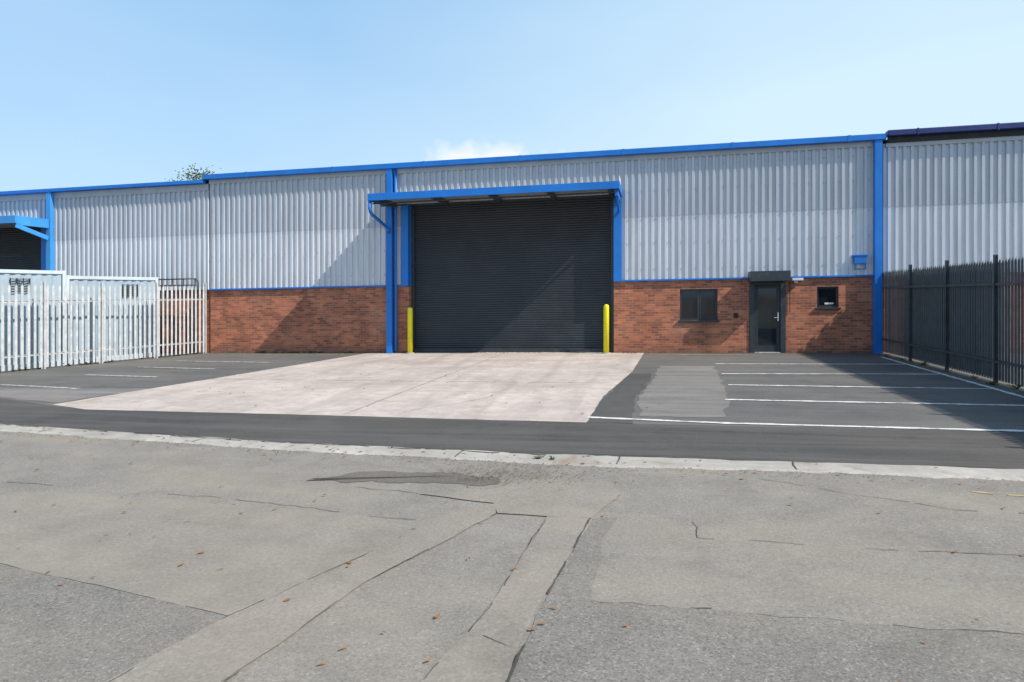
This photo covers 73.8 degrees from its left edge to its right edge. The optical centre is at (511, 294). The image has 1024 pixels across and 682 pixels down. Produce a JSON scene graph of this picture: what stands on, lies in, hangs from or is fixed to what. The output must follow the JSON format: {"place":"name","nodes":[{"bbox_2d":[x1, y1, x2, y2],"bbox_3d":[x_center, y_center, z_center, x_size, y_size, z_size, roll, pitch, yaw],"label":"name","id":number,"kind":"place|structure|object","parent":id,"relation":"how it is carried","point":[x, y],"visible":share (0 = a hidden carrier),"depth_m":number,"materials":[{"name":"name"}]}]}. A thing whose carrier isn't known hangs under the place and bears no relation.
{"place":"outdoors","nodes":[
{"label":"outdoors","id":0,"kind":"place"},
{"bbox_2d":[0,431,1023,681],"bbox_3d":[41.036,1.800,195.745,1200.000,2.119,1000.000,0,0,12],"label":"ground","id":1,"kind":"structure","parent":0,"point":[836,559],"depth_m":4.99,"materials":[{"name":"grey asphalt"}]},
{"bbox_2d":[0,180,209,352],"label":"adjoining warehouse","id":2,"kind":"structure","parent":1,"relation":"on","point":[160,230],"depth_m":24.67,"materials":[{"name":"grey metal"}]},
{"bbox_2d":[0,564,225,681],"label":"road patch","id":3,"kind":"object","parent":1,"relation":"on","point":[52,629],"visible":1,"depth_m":3.79,"materials":[{"name":"grey asphalt"}]},
{"bbox_2d":[167,163,220,181],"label":"tree","id":4,"kind":"object","parent":1,"relation":"on","point":[199,174],"visible":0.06,"depth_m":58.91,"materials":[{"name":"green plant"}]},
{"bbox_2d":[0,490,416,615],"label":"road patch","id":5,"kind":"object","parent":1,"relation":"on","point":[257,554],"visible":1,"depth_m":5.08,"materials":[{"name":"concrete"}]},
{"bbox_2d":[105,503,495,681],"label":"trench patch","id":6,"kind":"object","parent":1,"relation":"on","point":[223,648],"visible":1,"depth_m":3.87,"materials":[{"name":"grey asphalt"}]},
{"bbox_2d":[306,470,500,485],"bbox_3d":[-1.061,1.839,6.857,1.950,0.034,0.489,0,0,9],"label":"oil stain","id":7,"kind":"object","parent":1,"relation":"on","point":[398,477],"visible":1,"depth_m":6.83,"materials":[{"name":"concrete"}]},
{"bbox_2d":[0,427,983,487],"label":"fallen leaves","id":8,"kind":"object","parent":1,"relation":"on","point":[362,451],"visible":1,"depth_m":8.05,"materials":[{"name":"brown plant"}]},
{"bbox_2d":[420,516,591,681],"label":"trench patch","id":9,"kind":"object","parent":1,"relation":"on","point":[473,654],"visible":1,"depth_m":3.85,"materials":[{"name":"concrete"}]},
{"bbox_2d":[0,424,1023,480],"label":"concrete kerb","id":10,"kind":"structure","parent":1,"relation":"on","point":[923,471],"depth_m":7.41,"materials":[{"name":"grey concrete"}]},
{"bbox_2d":[0,424,796,468],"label":"kerb joints","id":11,"kind":"object","parent":10,"relation":"on","point":[368,446],"visible":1,"depth_m":8.11,"materials":[{"name":"grey concrete"}]},
{"bbox_2d":[417,458,608,487],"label":"leaf litter","id":12,"kind":"object","parent":1,"relation":"on","point":[508,473],"visible":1,"depth_m":6.89,"materials":[{"name":"brown plant"}]},
{"bbox_2d":[8,432,1019,489],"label":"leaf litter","id":13,"kind":"object","parent":1,"relation":"on","point":[523,465],"visible":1,"depth_m":7.23,"materials":[{"name":"brown plant"}]},
{"bbox_2d":[9,458,1023,681],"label":"fallen leaves","id":14,"kind":"object","parent":1,"relation":"on","point":[437,615],"visible":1,"depth_m":4.56,"materials":[{"name":"brown plant"}]},
{"bbox_2d":[16,479,1022,681],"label":"road cracks","id":15,"kind":"object","parent":1,"relation":"on","point":[521,650],"visible":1,"depth_m":3.98,"materials":[{"name":"black asphalt"}]},
{"bbox_2d":[420,479,620,517],"bbox_3d":[0.065,1.813,6.216,1.832,0.032,1.195,0,0,12],"label":"trench patch","id":16,"kind":"object","parent":1,"relation":"on","point":[588,498],"visible":1,"depth_m":6.11,"materials":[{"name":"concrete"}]},
{"bbox_2d":[203,133,886,353],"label":"industrial warehouse","id":17,"kind":"structure","parent":1,"relation":"on","point":[771,246],"depth_m":21.63,"materials":[{"name":"grey metal"}]},
{"bbox_2d":[680,289,716,319],"bbox_3d":[5.662,0.312,20.722,1.094,0.963,0.074,0,0,12],"label":"office window frame","id":18,"kind":"structure","parent":17,"relation":"in","point":[698,290],"depth_m":20.69,"materials":[{"name":"grey metal"}]},
{"bbox_2d":[682,291,714,318],"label":"office window glass","id":19,"kind":"structure","parent":17,"relation":"in","point":[689,298],"depth_m":20.75,"materials":[{"name":"black glass"}]},
{"bbox_2d":[755,285,779,351],"bbox_3d":[7.582,0.722,20.281,0.710,1.992,0.050,0,0,12],"label":"door leaf","id":20,"kind":"structure","parent":17,"relation":"in","point":[776,348],"depth_m":20.24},
{"bbox_2d":[818,288,835,305],"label":"small window glass","id":21,"kind":"structure","parent":17,"relation":"in","point":[825,295],"depth_m":19.99,"materials":[{"name":"black glass"}]},
{"bbox_2d":[817,286,837,306],"bbox_3d":[9.220,0.078,19.978,0.584,0.614,0.070,0,0,12],"label":"small window frame","id":22,"kind":"structure","parent":17,"relation":"in","point":[836,287],"depth_m":19.92,"materials":[{"name":"grey metal"}]},
{"bbox_2d":[509,517,1023,681],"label":"road patch","id":23,"kind":"object","parent":1,"relation":"on","point":[579,636],"visible":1,"depth_m":3.46,"materials":[{"name":"grey asphalt"}]},
{"bbox_2d":[883,122,1023,352],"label":"adjoining warehouse","id":24,"kind":"structure","parent":1,"relation":"on","point":[953,195],"depth_m":19.15,"materials":[{"name":"grey metal"}]},
{"bbox_2d":[971,490,1023,495],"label":"yellow edge line","id":25,"kind":"object","parent":1,"relation":"on","point":[993,493],"visible":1,"depth_m":5.98,"materials":[{"name":"paint"}]},
{"bbox_2d":[0,399,1023,468],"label":"apron asphalt","id":26,"kind":"structure","parent":0,"point":[989,449],"depth_m":8.66,"materials":[{"name":"grey asphalt"}]},
{"bbox_2d":[0,353,1023,468],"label":"yard asphalt","id":27,"kind":"structure","parent":0,"point":[876,376],"depth_m":13.54,"materials":[{"name":"grey asphalt"}]},
{"bbox_2d":[0,269,65,371],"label":"shipping container","id":28,"kind":"object","parent":27,"relation":"on","point":[31,278],"visible":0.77,"depth_m":19.25,"materials":[{"name":"white metal"}]},
{"bbox_2d":[0,388,151,402],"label":"yard patch","id":29,"kind":"object","parent":27,"relation":"on","point":[57,395],"visible":1,"depth_m":13.80,"materials":[{"name":"grey asphalt"}]},
{"bbox_2d":[0,281,206,370],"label":"palisade fence","id":30,"kind":"object","parent":27,"relation":"on","point":[44,301],"visible":1,"depth_m":20.48,"materials":[{"name":"metal"}]},
{"bbox_2d":[66,275,157,364],"bbox_3d":[-13.567,0.784,22.008,2.466,2.715,2.990,0,0,26],"label":"shipping container","id":31,"kind":"object","parent":27,"relation":"on","point":[92,281],"visible":0.47,"depth_m":21.40,"materials":[{"name":"white metal"}]},
{"bbox_2d":[1,361,267,388],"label":"parking bay lines","id":32,"kind":"object","parent":27,"relation":"on","point":[120,375],"visible":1,"depth_m":16.95,"materials":[{"name":"white paint"}]},
{"bbox_2d":[158,278,198,353],"bbox_3d":[-12.246,0.779,23.973,2.827,2.689,0.044,0,0,12],"label":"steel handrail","id":33,"kind":"object","parent":27,"relation":"on","point":[183,285],"visible":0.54,"depth_m":23.81,"materials":[{"name":"grey metal"}]},
{"bbox_2d":[52,352,643,421],"bbox_3d":[-2.117,1.888,16.538,10.271,0.181,12.223,0,0,12],"label":"concrete pad","id":34,"kind":"object","parent":27,"relation":"on","point":[526,381],"visible":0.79,"depth_m":13.59,"materials":[{"name":"grey concrete"}]},
{"bbox_2d":[236,354,577,414],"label":"pad joints","id":35,"kind":"object","parent":34,"relation":"on","point":[421,384],"visible":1,"depth_m":14.07,"materials":[{"name":"grey concrete"}]},
{"bbox_2d":[406,307,413,353],"bbox_3d":[-3.328,1.179,22.287,0.260,1.522,0.260,0,0,12],"label":"yellow bollard","id":36,"kind":"object","parent":34,"relation":"on","point":[410,330],"visible":1,"depth_m":22.21,"materials":[{"name":"metal"}]},
{"bbox_2d":[602,304,609,353],"bbox_3d":[2.897,1.067,20.982,0.260,1.522,0.260,0,0,12],"label":"yellow bollard","id":37,"kind":"object","parent":34,"relation":"on","point":[606,329],"visible":1,"depth_m":20.91,"materials":[{"name":"metal"}]},
{"bbox_2d":[80,355,825,413],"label":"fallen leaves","id":38,"kind":"object","parent":27,"relation":"on","point":[465,393],"visible":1,"depth_m":13.45,"materials":[{"name":"brown plant"}]},
{"bbox_2d":[253,354,703,354],"bbox_3d":[-0.939,1.881,21.352,15.805,0.279,0.318,0,0,12],"label":"yellow edge line","id":39,"kind":"object","parent":27,"relation":"on","point":[652,354],"visible":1,"depth_m":20.26,"materials":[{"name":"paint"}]},
{"bbox_2d":[0,351,1020,459],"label":"weeds","id":40,"kind":"object","parent":27,"relation":"on","point":[989,382],"visible":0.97,"depth_m":18.54,"materials":[{"name":"green plant"}]},
{"bbox_2d":[588,373,651,422],"bbox_3d":[2.127,1.801,12.601,0.678,0.016,6.289,0,0,14],"label":"yard patch","id":41,"kind":"object","parent":27,"relation":"on","point":[618,402],"visible":1,"depth_m":11.49,"materials":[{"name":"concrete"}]},
{"bbox_2d":[636,366,729,416],"bbox_3d":[3.414,1.782,13.445,1.538,0.031,7.367,0,0,15],"label":"yard patch","id":42,"kind":"object","parent":27,"relation":"on","point":[684,391],"visible":1,"depth_m":12.18,"materials":[{"name":"grey asphalt"}]},
{"bbox_2d":[587,357,1023,431],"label":"parking bay lines","id":43,"kind":"object","parent":27,"relation":"on","point":[855,402],"visible":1,"depth_m":10.67,"materials":[{"name":"white paint"}]},
{"bbox_2d":[881,254,1023,386],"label":"palisade fence","id":44,"kind":"object","parent":27,"relation":"on","point":[947,316],"visible":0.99,"depth_m":14.53,"materials":[{"name":"black metal"}]},
{"bbox_2d":[0,0,1023,190],"label":"sky","id":45,"kind":"structure","parent":0,"point":[93,92],"materials":[{"name":"blue"}]},
{"bbox_2d":[216,352,849,353],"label":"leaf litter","id":46,"kind":"object","parent":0,"point":[552,352],"visible":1,"depth_m":21.64,"materials":[{"name":"brown plant"}]}
]}

